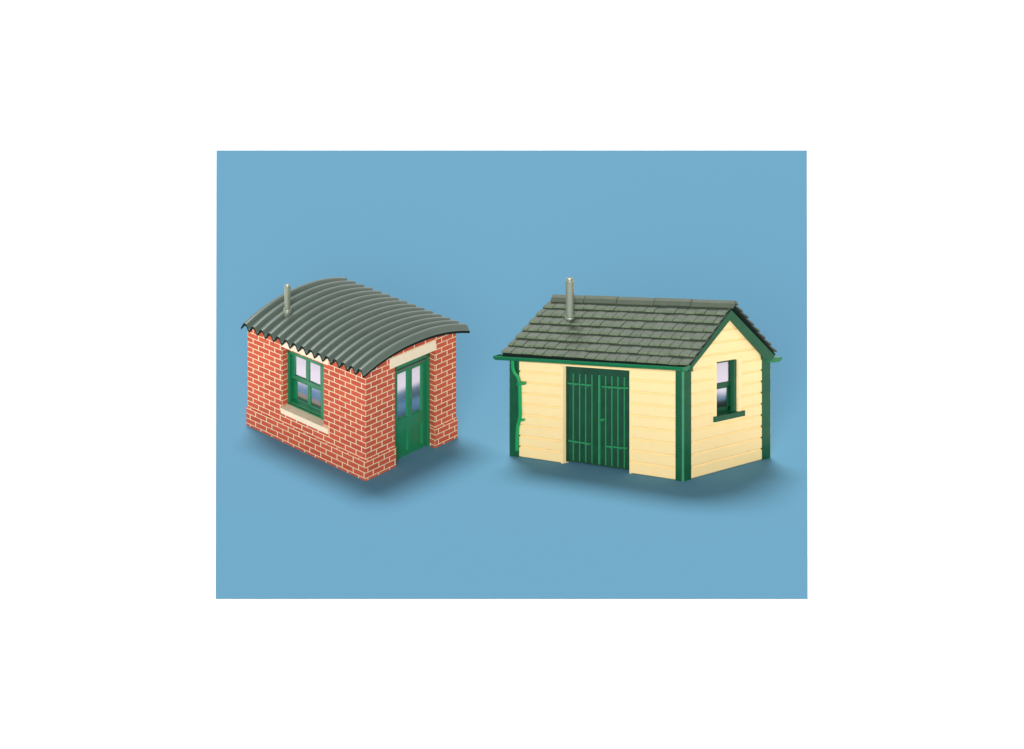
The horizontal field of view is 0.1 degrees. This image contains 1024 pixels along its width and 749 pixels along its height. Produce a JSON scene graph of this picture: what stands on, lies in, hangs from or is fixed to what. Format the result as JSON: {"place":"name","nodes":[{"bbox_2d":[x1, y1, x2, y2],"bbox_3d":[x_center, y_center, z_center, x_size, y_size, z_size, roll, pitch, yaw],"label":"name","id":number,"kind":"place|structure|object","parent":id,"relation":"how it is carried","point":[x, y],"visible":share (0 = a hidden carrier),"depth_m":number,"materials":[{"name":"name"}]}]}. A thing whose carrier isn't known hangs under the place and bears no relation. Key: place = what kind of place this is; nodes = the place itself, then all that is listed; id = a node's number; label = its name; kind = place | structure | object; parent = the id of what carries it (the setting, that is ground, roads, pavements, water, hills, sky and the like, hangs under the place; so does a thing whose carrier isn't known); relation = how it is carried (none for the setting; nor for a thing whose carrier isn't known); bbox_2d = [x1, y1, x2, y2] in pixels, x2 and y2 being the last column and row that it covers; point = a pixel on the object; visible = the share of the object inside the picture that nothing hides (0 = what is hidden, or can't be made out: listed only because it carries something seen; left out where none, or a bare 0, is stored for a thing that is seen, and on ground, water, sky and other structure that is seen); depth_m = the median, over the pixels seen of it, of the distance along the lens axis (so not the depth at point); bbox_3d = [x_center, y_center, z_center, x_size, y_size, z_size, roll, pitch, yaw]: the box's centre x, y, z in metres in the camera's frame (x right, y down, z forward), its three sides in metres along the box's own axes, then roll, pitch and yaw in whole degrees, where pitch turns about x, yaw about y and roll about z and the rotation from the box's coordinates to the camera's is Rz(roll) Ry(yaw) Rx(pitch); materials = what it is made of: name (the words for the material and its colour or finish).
{"place":"outdoors","nodes":[
{"label":"outdoors","id":0,"kind":"place"},
{"bbox_2d":[0,0,1023,748],"bbox_3d":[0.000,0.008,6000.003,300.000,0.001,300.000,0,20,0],"label":"tabletop","id":1,"kind":"object","parent":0,"point":[124,120],"visible":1,"depth_m":6000.03,"materials":[{"name":"white"}]},
{"bbox_2d":[241,277,469,480],"bbox_3d":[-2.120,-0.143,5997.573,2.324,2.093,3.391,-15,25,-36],"label":"brick hut","id":2,"kind":"object","parent":1,"relation":"on","point":[353,378],"visible":1,"depth_m":5997.00,"materials":[{"name":"brick"}]},
{"bbox_2d":[288,350,323,419],"bbox_3d":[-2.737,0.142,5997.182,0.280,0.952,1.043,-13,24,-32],"label":"window","id":3,"kind":"structure","parent":2,"relation":"in","point":[305,375],"depth_m":5996.52,"materials":[{"name":"green paint"}]},
{"bbox_2d":[395,353,429,460],"bbox_3d":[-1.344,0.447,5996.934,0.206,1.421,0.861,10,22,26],"label":"door","id":4,"kind":"structure","parent":2,"relation":"in","point":[412,378],"depth_m":5996.52,"materials":[{"name":"green paint"}]},
{"bbox_2d":[216,150,807,598],"bbox_3d":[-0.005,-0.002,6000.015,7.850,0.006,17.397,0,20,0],"label":"blue card","id":5,"kind":"object","parent":1,"relation":"on","point":[492,248],"visible":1,"depth_m":6000.95,"materials":[{"name":"blue"}]},
{"bbox_2d":[493,277,781,480],"bbox_3d":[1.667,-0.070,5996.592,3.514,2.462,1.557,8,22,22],"label":"wooden shed","id":6,"kind":"structure","parent":5,"relation":"on","point":[677,389],"depth_m":5996.23,"materials":[{"name":"beige wood"}]},
{"bbox_2d":[568,369,597,464],"bbox_3d":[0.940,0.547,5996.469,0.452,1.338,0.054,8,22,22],"label":"door","id":7,"kind":"structure","parent":6,"relation":"in","point":[582,384],"depth_m":5996.52,"materials":[{"name":"green paint"}]},
{"bbox_2d":[598,371,628,469],"bbox_3d":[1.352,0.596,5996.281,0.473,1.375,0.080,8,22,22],"label":"door","id":8,"kind":"structure","parent":6,"relation":"in","point":[613,387],"depth_m":5996.52,"materials":[{"name":"green paint"}]},
{"bbox_2d":[717,359,736,413],"bbox_3d":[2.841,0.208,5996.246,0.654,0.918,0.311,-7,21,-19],"label":"window","id":9,"kind":"structure","parent":6,"relation":"in","point":[726,370],"depth_m":5996.52,"materials":[{"name":"green paint"}]}
]}

